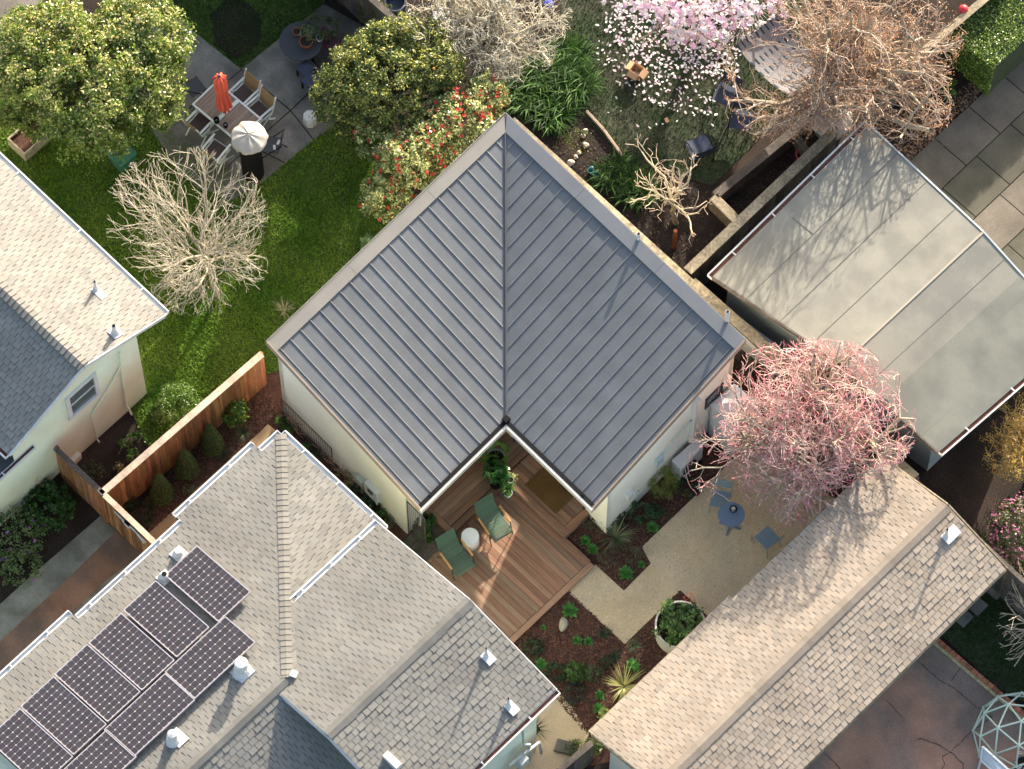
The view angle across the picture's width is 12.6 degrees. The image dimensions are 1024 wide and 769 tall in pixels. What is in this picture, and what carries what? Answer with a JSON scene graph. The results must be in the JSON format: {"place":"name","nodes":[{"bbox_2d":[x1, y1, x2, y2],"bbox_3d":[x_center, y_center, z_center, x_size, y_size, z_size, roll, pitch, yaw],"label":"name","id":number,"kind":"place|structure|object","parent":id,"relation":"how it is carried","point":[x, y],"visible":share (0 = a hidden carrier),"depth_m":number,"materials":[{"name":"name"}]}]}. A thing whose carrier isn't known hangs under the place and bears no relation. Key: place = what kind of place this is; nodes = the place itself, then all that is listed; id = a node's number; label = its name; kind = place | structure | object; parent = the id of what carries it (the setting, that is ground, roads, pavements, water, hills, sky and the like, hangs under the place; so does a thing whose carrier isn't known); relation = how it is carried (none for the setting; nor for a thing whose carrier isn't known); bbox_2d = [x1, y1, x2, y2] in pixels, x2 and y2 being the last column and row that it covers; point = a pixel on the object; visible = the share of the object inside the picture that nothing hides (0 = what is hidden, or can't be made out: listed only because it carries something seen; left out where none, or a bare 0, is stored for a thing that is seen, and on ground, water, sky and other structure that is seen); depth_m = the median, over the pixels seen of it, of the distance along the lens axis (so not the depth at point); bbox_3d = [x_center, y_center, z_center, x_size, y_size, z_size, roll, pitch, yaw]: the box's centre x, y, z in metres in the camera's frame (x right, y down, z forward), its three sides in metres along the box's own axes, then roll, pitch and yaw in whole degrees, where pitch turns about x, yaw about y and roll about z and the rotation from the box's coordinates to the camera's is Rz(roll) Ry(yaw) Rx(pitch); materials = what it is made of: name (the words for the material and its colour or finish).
{"place":"outdoors","nodes":[
{"label":"outdoors","id":0,"kind":"place"},
{"bbox_2d":[0,152,168,525],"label":"green walled house","id":1,"kind":"structure","parent":0,"point":[81,309],"depth_m":103.59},
{"bbox_2d":[64,371,101,420],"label":"window","id":2,"kind":"structure","parent":1,"relation":"in","point":[88,390],"depth_m":103.53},
{"bbox_2d":[0,99,409,447],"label":"lawn","id":3,"kind":"structure","parent":0,"point":[280,204],"depth_m":108.32,"materials":[{"name":"plant"}]},
{"bbox_2d":[7,120,49,160],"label":"wooden planter","id":4,"kind":"object","parent":3,"relation":"on","point":[22,146],"visible":0.63,"depth_m":108.79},
{"bbox_2d":[0,0,198,166],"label":"leafy tree","id":5,"kind":"object","parent":3,"relation":"on","point":[130,70],"visible":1,"depth_m":106.65,"materials":[{"name":"green plant"}]},
{"bbox_2d":[151,380,202,422],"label":"garden bush","id":6,"kind":"object","parent":3,"relation":"on","point":[162,402],"visible":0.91,"depth_m":106.18,"materials":[{"name":"green plant"}]},
{"bbox_2d":[106,146,267,315],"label":"bare fruit tree","id":7,"kind":"object","parent":3,"relation":"on","point":[205,260],"visible":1,"depth_m":105.67,"materials":[{"name":"beige plant"}]},
{"bbox_2d":[37,165,340,432],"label":"clover","id":8,"kind":"object","parent":3,"relation":"on","point":[240,294],"visible":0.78,"depth_m":107.55,"materials":[{"name":"green plant"}]},
{"bbox_2d":[149,424,275,539],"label":"side path","id":9,"kind":"structure","parent":0,"point":[257,441],"depth_m":105.58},
{"bbox_2d":[177,0,325,68],"bbox_3d":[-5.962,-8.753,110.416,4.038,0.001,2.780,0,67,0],"label":"lawn island","id":10,"kind":"structure","parent":0,"point":[284,8],"depth_m":110.42,"materials":[{"name":"plant"}]},
{"bbox_2d":[210,0,261,58],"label":"dirt patch","id":11,"kind":"object","parent":10,"relation":"on","point":[227,22],"visible":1,"depth_m":110.30,"materials":[{"name":"soil"}]},
{"bbox_2d":[133,1,375,200],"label":"patio","id":12,"kind":"structure","parent":0,"point":[272,67],"depth_m":109.52,"materials":[{"name":"concrete"}]},
{"bbox_2d":[180,109,218,146],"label":"dining chair","id":13,"kind":"object","parent":12,"relation":"on","point":[200,123],"visible":0.99,"depth_m":108.78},
{"bbox_2d":[197,133,233,173],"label":"dining chair","id":14,"kind":"object","parent":12,"relation":"on","point":[220,149],"visible":0.87,"depth_m":108.50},
{"bbox_2d":[212,72,232,115],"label":"patio umbrella","id":15,"kind":"object","parent":12,"relation":"on","point":[223,101],"visible":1,"depth_m":107.48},
{"bbox_2d":[192,84,261,152],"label":"dining table","id":16,"kind":"object","parent":12,"relation":"on","point":[204,103],"visible":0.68,"depth_m":108.62,"materials":[{"name":"brown wood"}]},
{"bbox_2d":[229,68,261,103],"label":"dining chair","id":17,"kind":"object","parent":12,"relation":"on","point":[243,93],"visible":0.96,"depth_m":109.03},
{"bbox_2d":[230,121,267,182],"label":"patio heater","id":18,"kind":"object","parent":12,"relation":"on","point":[249,140],"visible":1,"depth_m":107.03,"materials":[{"name":"fabric"}]},
{"bbox_2d":[245,84,275,126],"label":"dining chair","id":19,"kind":"object","parent":12,"relation":"on","point":[259,108],"visible":0.88,"depth_m":108.86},
{"bbox_2d":[279,22,322,61],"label":"round table","id":20,"kind":"object","parent":12,"relation":"on","point":[291,47],"visible":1,"depth_m":109.52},
{"bbox_2d":[0,0,1023,768],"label":"ground","id":21,"kind":"structure","parent":0,"point":[962,482],"depth_m":108.22,"materials":[{"name":"soil"}]},
{"bbox_2d":[0,504,49,588],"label":"flowering bush","id":22,"kind":"object","parent":21,"relation":"on","point":[21,558],"visible":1,"depth_m":104.56,"materials":[{"name":"green plant"}]},
{"bbox_2d":[21,478,76,534],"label":"garden bush","id":23,"kind":"object","parent":21,"relation":"on","point":[61,503],"visible":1,"depth_m":105.06,"materials":[{"name":"green plant"}]},
{"bbox_2d":[0,516,115,640],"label":"concrete walk","id":24,"kind":"structure","parent":21,"relation":"on","point":[19,604],"depth_m":104.83,"materials":[{"name":"concrete"}]},
{"bbox_2d":[0,531,140,670],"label":"red walk","id":25,"kind":"structure","parent":21,"relation":"on","point":[115,552],"depth_m":104.67,"materials":[{"name":"concrete"}]},
{"bbox_2d":[53,445,109,522],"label":"cedar gate fence","id":26,"kind":"object","parent":21,"relation":"on","point":[80,482],"visible":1,"depth_m":104.57,"materials":[{"name":"wood"}]},
{"bbox_2d":[97,351,266,522],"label":"cedar fence","id":27,"kind":"object","parent":21,"relation":"on","point":[247,381],"visible":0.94,"depth_m":104.97,"materials":[{"name":"wood"}]},
{"bbox_2d":[0,430,560,768],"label":"shingle house","id":28,"kind":"structure","parent":21,"relation":"on","point":[378,645],"depth_m":99.60,"materials":[{"name":"tile"}]},
{"bbox_2d":[0,709,73,768],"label":"solar panel","id":29,"kind":"object","parent":28,"relation":"attached to","point":[27,741],"visible":1,"depth_m":99.06,"materials":[{"name":"glass"}]},
{"bbox_2d":[21,676,106,755],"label":"solar panel","id":30,"kind":"object","parent":28,"relation":"attached to","point":[64,716],"visible":1,"depth_m":99.32,"materials":[{"name":"glass"}]},
{"bbox_2d":[55,644,140,722],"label":"solar panel","id":31,"kind":"object","parent":28,"relation":"attached to","point":[98,684],"visible":1,"depth_m":99.62,"materials":[{"name":"glass"}]},
{"bbox_2d":[64,729,136,768],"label":"solar panel","id":32,"kind":"object","parent":28,"relation":"attached to","point":[104,750],"visible":1,"depth_m":98.68,"materials":[{"name":"glass"}]},
{"bbox_2d":[89,613,174,690],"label":"solar panel","id":33,"kind":"object","parent":28,"relation":"attached to","point":[134,654],"visible":1,"depth_m":99.90,"materials":[{"name":"glass"}]},
{"bbox_2d":[104,673,194,755],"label":"solar panel","id":34,"kind":"object","parent":28,"relation":"attached to","point":[151,713],"visible":1,"depth_m":99.04,"materials":[{"name":"glass"}]},
{"bbox_2d":[124,580,209,657],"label":"solar panel","id":35,"kind":"object","parent":28,"relation":"attached to","point":[166,619],"visible":1,"depth_m":100.19,"materials":[{"name":"glass"}]},
{"bbox_2d":[167,546,250,621],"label":"solar panel","id":36,"kind":"object","parent":28,"relation":"attached to","point":[208,584],"visible":1,"depth_m":100.50,"materials":[{"name":"glass"}]},
{"bbox_2d":[165,617,255,699],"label":"solar panel","id":37,"kind":"object","parent":28,"relation":"attached to","point":[196,670],"visible":1,"depth_m":99.55,"materials":[{"name":"glass"}]},
{"bbox_2d":[338,0,411,48],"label":"plank fence","id":38,"kind":"object","parent":21,"relation":"on","point":[379,9],"visible":0.39,"depth_m":109.41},
{"bbox_2d":[307,11,467,146],"bbox_3d":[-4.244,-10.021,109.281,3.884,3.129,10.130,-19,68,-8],"label":"orange tree","id":39,"kind":"object","parent":21,"relation":"on","point":[364,99],"visible":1,"depth_m":107.17,"materials":[{"name":"green plant"}]},
{"bbox_2d":[351,68,511,224],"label":"camellia shrub","id":40,"kind":"object","parent":21,"relation":"on","point":[434,135],"visible":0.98,"depth_m":106.92,"materials":[{"name":"green plant"}]},
{"bbox_2d":[394,0,572,87],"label":"gnarled tree","id":41,"kind":"object","parent":21,"relation":"on","point":[486,28],"visible":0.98,"depth_m":107.81,"materials":[{"name":"beige plant"}]},
{"bbox_2d":[147,362,861,766],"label":"mulch bed","id":42,"kind":"object","parent":21,"relation":"on","point":[275,392],"visible":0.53,"depth_m":105.28,"materials":[{"name":"soil"}]},
{"bbox_2d":[103,493,155,553],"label":"garden gate","id":43,"kind":"structure","parent":42,"relation":"on","point":[132,531],"depth_m":103.87,"materials":[{"name":"wood"}]},
{"bbox_2d":[174,448,199,481],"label":"conical shrub","id":44,"kind":"object","parent":42,"relation":"on","point":[186,467],"visible":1,"depth_m":105.30,"materials":[{"name":"green plant"}]},
{"bbox_2d":[130,386,277,530],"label":"bark strip","id":45,"kind":"object","parent":42,"relation":"on","point":[222,461],"visible":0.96,"depth_m":105.97,"materials":[{"name":"wood"}]},
{"bbox_2d":[149,473,174,506],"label":"conical shrub","id":46,"kind":"object","parent":45,"relation":"on","point":[161,490],"visible":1,"depth_m":105.06,"materials":[{"name":"green plant"}]},
{"bbox_2d":[199,423,223,456],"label":"conical shrub","id":47,"kind":"object","parent":42,"relation":"on","point":[212,442],"visible":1,"depth_m":105.53,"materials":[{"name":"green plant"}]},
{"bbox_2d":[221,398,249,427],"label":"citrus bush","id":48,"kind":"object","parent":42,"relation":"on","point":[235,406],"visible":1,"depth_m":105.77,"materials":[{"name":"green plant"}]},
{"bbox_2d":[403,432,593,642],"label":"wood deck","id":49,"kind":"structure","parent":42,"relation":"on","point":[528,573],"depth_m":104.95,"materials":[{"name":"wood"}]},
{"bbox_2d":[435,527,475,580],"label":"lounge chair","id":50,"kind":"object","parent":49,"relation":"on","point":[446,540],"visible":1,"depth_m":104.43,"materials":[{"name":"fabric"}]},
{"bbox_2d":[474,493,512,546],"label":"lounge chair","id":51,"kind":"object","parent":49,"relation":"on","point":[485,506],"visible":1,"depth_m":104.75,"materials":[{"name":"fabric"}]},
{"bbox_2d":[478,455,510,489],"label":"potted plant","id":52,"kind":"object","parent":49,"relation":"on","point":[493,473],"visible":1,"depth_m":104.93,"materials":[{"name":"plant"}]},
{"bbox_2d":[480,440,510,463],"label":"potted plant","id":53,"kind":"object","parent":49,"relation":"on","point":[499,455],"visible":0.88,"depth_m":105.14,"materials":[{"name":"plant"}]},
{"bbox_2d":[525,467,573,512],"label":"doormat","id":54,"kind":"object","parent":49,"relation":"on","point":[547,488],"visible":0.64,"depth_m":105.30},
{"bbox_2d":[515,591,706,734],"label":"bark mulch","id":55,"kind":"object","parent":42,"relation":"on","point":[593,635],"visible":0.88,"depth_m":104.11,"materials":[{"name":"wood"}]},
{"bbox_2d":[593,513,638,552],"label":"cordyline","id":56,"kind":"object","parent":42,"relation":"on","point":[618,538],"visible":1,"depth_m":104.96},
{"bbox_2d":[598,661,643,701],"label":"cordyline","id":57,"kind":"object","parent":42,"relation":"on","point":[625,687],"visible":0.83,"depth_m":103.59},
{"bbox_2d":[569,452,721,588],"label":"bark litter","id":58,"kind":"object","parent":42,"relation":"on","point":[644,530],"visible":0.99,"depth_m":105.26,"materials":[{"name":"wood"}]},
{"bbox_2d":[646,463,680,500],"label":"pine like shrub","id":59,"kind":"object","parent":42,"relation":"on","point":[668,472],"visible":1,"depth_m":105.05,"materials":[{"name":"green plant"}]},
{"bbox_2d":[651,598,704,652],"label":"corrugated planter","id":60,"kind":"object","parent":42,"relation":"on","point":[677,622],"visible":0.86,"depth_m":103.68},
{"bbox_2d":[671,439,702,479],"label":"heat pump","id":61,"kind":"object","parent":42,"relation":"on","point":[680,459],"visible":0.87,"depth_m":105.19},
{"bbox_2d":[708,383,755,453],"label":"water tank","id":62,"kind":"structure","parent":42,"relation":"on","point":[715,406],"depth_m":104.70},
{"bbox_2d":[683,337,916,527],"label":"coral bark maple","id":63,"kind":"object","parent":42,"relation":"on","point":[807,452],"visible":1,"depth_m":103.02,"materials":[{"name":"plant"}]},
{"bbox_2d":[688,278,919,479],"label":"weathered fence","id":64,"kind":"object","parent":42,"relation":"on","point":[742,327],"visible":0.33,"depth_m":105.22,"materials":[{"name":"wood"}]},
{"bbox_2d":[737,321,829,389],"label":"stone ledge","id":65,"kind":"object","parent":64,"relation":"attached to","point":[748,347],"visible":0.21,"depth_m":105.44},
{"bbox_2d":[266,113,746,533],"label":"grey roof cottage","id":66,"kind":"structure","parent":21,"relation":"on","point":[452,322],"depth_m":103.31,"materials":[{"name":"paint"}]},
{"bbox_2d":[492,62,551,121],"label":"agapanthus","id":67,"kind":"object","parent":21,"relation":"on","point":[515,92],"visible":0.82,"depth_m":109.41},
{"bbox_2d":[517,76,585,142],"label":"agapanthus","id":68,"kind":"object","parent":21,"relation":"on","point":[558,108],"visible":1,"depth_m":109.24,"materials":[{"name":"plant"}]},
{"bbox_2d":[517,695,588,768],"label":"gravel walk","id":69,"kind":"structure","parent":21,"relation":"on","point":[560,723],"depth_m":103.35,"materials":[{"name":"gravel"}]},
{"bbox_2d":[556,740,593,768],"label":"fence","id":70,"kind":"object","parent":21,"relation":"on","point":[581,757],"visible":1,"depth_m":101.88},
{"bbox_2d":[512,117,692,283],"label":"weathered fence","id":71,"kind":"object","parent":21,"relation":"on","point":[674,266],"visible":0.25,"depth_m":106.19,"materials":[{"name":"wood"}]},
{"bbox_2d":[586,145,648,198],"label":"agapanthus","id":72,"kind":"object","parent":21,"relation":"on","point":[621,163],"visible":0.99,"depth_m":108.64,"materials":[{"name":"plant"}]},
{"bbox_2d":[603,159,664,215],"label":"agapanthus","id":73,"kind":"object","parent":21,"relation":"on","point":[636,193],"visible":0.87,"depth_m":108.48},
{"bbox_2d":[627,134,721,246],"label":"pruned sapling","id":74,"kind":"object","parent":21,"relation":"on","point":[671,199],"visible":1,"depth_m":106.83,"materials":[{"name":"beige plant"}]},
{"bbox_2d":[553,122,816,258],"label":"garden litter","id":75,"kind":"object","parent":21,"relation":"on","point":[632,220],"visible":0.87,"depth_m":108.57,"materials":[{"name":"brown plant"}]},
{"bbox_2d":[708,194,737,225],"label":"retaining wall","id":76,"kind":"structure","parent":21,"relation":"on","point":[723,211],"depth_m":107.96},
{"bbox_2d":[712,117,808,200],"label":"retaining wall","id":77,"kind":"structure","parent":21,"relation":"on","point":[753,167],"depth_m":108.45,"materials":[{"name":"concrete"}]},
{"bbox_2d":[683,126,840,284],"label":"board fence","id":78,"kind":"object","parent":21,"relation":"on","point":[714,252],"visible":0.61,"depth_m":106.90,"materials":[{"name":"wood"}]},
{"bbox_2d":[588,456,1007,768],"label":"tan shingle house","id":79,"kind":"structure","parent":21,"relation":"on","point":[812,641],"depth_m":101.53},
{"bbox_2d":[719,0,973,148],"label":"russet tree","id":80,"kind":"object","parent":21,"relation":"on","point":[840,65],"visible":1,"depth_m":106.46,"materials":[{"name":"brown plant"}]},
{"bbox_2d":[736,1,840,114],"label":"hammock","id":81,"kind":"object","parent":80,"relation":"hanging from","point":[756,57],"visible":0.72,"depth_m":108.57,"materials":[{"name":"fabric"}]},
{"bbox_2d":[854,0,990,127],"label":"rail fence","id":82,"kind":"object","parent":21,"relation":"on","point":[975,7],"visible":0.4,"depth_m":108.53,"materials":[{"name":"wood"}]},
{"bbox_2d":[876,83,979,160],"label":"leaf litter","id":83,"kind":"object","parent":21,"relation":"on","point":[935,135],"visible":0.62,"depth_m":109.28,"materials":[{"name":"brown plant"}]},
{"bbox_2d":[917,480,1023,617],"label":"fence","id":84,"kind":"object","parent":21,"relation":"on","point":[1002,586],"visible":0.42,"depth_m":103.74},
{"bbox_2d":[933,638,1023,720],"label":"brick edging","id":85,"kind":"object","parent":21,"relation":"on","point":[967,668],"visible":0.86,"depth_m":103.85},
{"bbox_2d":[947,0,1023,95],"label":"hedge","id":86,"kind":"object","parent":21,"relation":"on","point":[989,58],"visible":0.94,"depth_m":108.75,"materials":[{"name":"green plant"}]},
{"bbox_2d":[979,392,1023,484],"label":"golden shrub","id":87,"kind":"object","parent":21,"relation":"on","point":[1019,459],"visible":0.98,"depth_m":104.73,"materials":[{"name":"yellow plant"}]},
{"bbox_2d":[982,491,1023,577],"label":"flowering shrub","id":88,"kind":"object","parent":21,"relation":"on","point":[1000,520],"visible":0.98,"depth_m":103.72,"materials":[{"name":"pink plant"}]},
{"bbox_2d":[561,0,810,185],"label":"garden lawn","id":89,"kind":"structure","parent":0,"point":[610,121],"depth_m":109.63,"materials":[{"name":"plant"}]},
{"bbox_2d":[515,37,577,97],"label":"agapanthus","id":90,"kind":"object","parent":89,"relation":"on","point":[540,74],"visible":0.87,"depth_m":109.62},
{"bbox_2d":[535,20,600,85],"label":"agapanthus","id":91,"kind":"object","parent":89,"relation":"on","point":[571,44],"visible":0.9,"depth_m":109.83,"materials":[{"name":"plant"}]},
{"bbox_2d":[542,50,610,114],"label":"agapanthus","id":92,"kind":"object","parent":89,"relation":"on","point":[589,76],"visible":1,"depth_m":109.51,"materials":[{"name":"plant"}]},
{"bbox_2d":[595,24,739,115],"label":"scattered petals","id":93,"kind":"object","parent":89,"relation":"on","point":[655,67],"visible":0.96,"depth_m":109.80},
{"bbox_2d":[605,0,764,74],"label":"fallen petals","id":94,"kind":"object","parent":89,"relation":"on","point":[664,45],"visible":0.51,"depth_m":110.13,"materials":[{"name":"plant"}]},
{"bbox_2d":[600,0,799,55],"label":"magnolia tree","id":95,"kind":"object","parent":89,"relation":"on","point":[694,8],"visible":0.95,"depth_m":107.72,"materials":[{"name":"pink plant"}]},
{"bbox_2d":[684,134,715,169],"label":"chair","id":96,"kind":"object","parent":89,"relation":"on","point":[700,146],"visible":0.99,"depth_m":108.62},
{"bbox_2d":[710,70,742,116],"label":"chair","id":97,"kind":"object","parent":89,"relation":"on","point":[718,95],"visible":0.8,"depth_m":109.14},
{"bbox_2d":[727,98,754,139],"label":"chair","id":98,"kind":"object","parent":89,"relation":"on","point":[733,122],"visible":0.69,"depth_m":108.88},
{"bbox_2d":[568,445,833,643],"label":"gravel path","id":99,"kind":"structure","parent":0,"point":[693,572],"depth_m":105.01,"materials":[{"name":"gravel"}]},
{"bbox_2d":[708,478,732,512],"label":"bistro chair","id":100,"kind":"object","parent":99,"relation":"on","point":[718,500],"visible":0.92,"depth_m":105.07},
{"bbox_2d":[718,502,744,535],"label":"bistro table","id":101,"kind":"object","parent":99,"relation":"on","point":[727,518],"visible":1,"depth_m":104.66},
{"bbox_2d":[707,121,1023,470],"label":"garage","id":102,"kind":"structure","parent":0,"point":[892,258],"depth_m":104.90,"materials":[{"name":"metal"}]},
{"bbox_2d":[806,644,1023,768],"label":"red patio","id":103,"kind":"structure","parent":0,"point":[923,711],"depth_m":103.42,"materials":[{"name":"concrete"}]},
{"bbox_2d":[972,691,1023,768],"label":"climbing dome","id":104,"kind":"structure","parent":103,"relation":"on","point":[1007,704],"depth_m":102.73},
{"bbox_2d":[910,60,1023,274],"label":"driveway","id":105,"kind":"structure","parent":0,"point":[976,186],"depth_m":108.89,"materials":[{"name":"concrete"}]},
{"bbox_2d":[942,592,1023,700],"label":"weed lawn","id":106,"kind":"structure","parent":0,"point":[997,642],"depth_m":104.20,"materials":[{"name":"plant"}]},
{"bbox_2d":[997,560,1023,666],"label":"bare shrub","id":107,"kind":"object","parent":106,"relation":"on","point":[1021,600],"visible":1,"depth_m":103.35,"materials":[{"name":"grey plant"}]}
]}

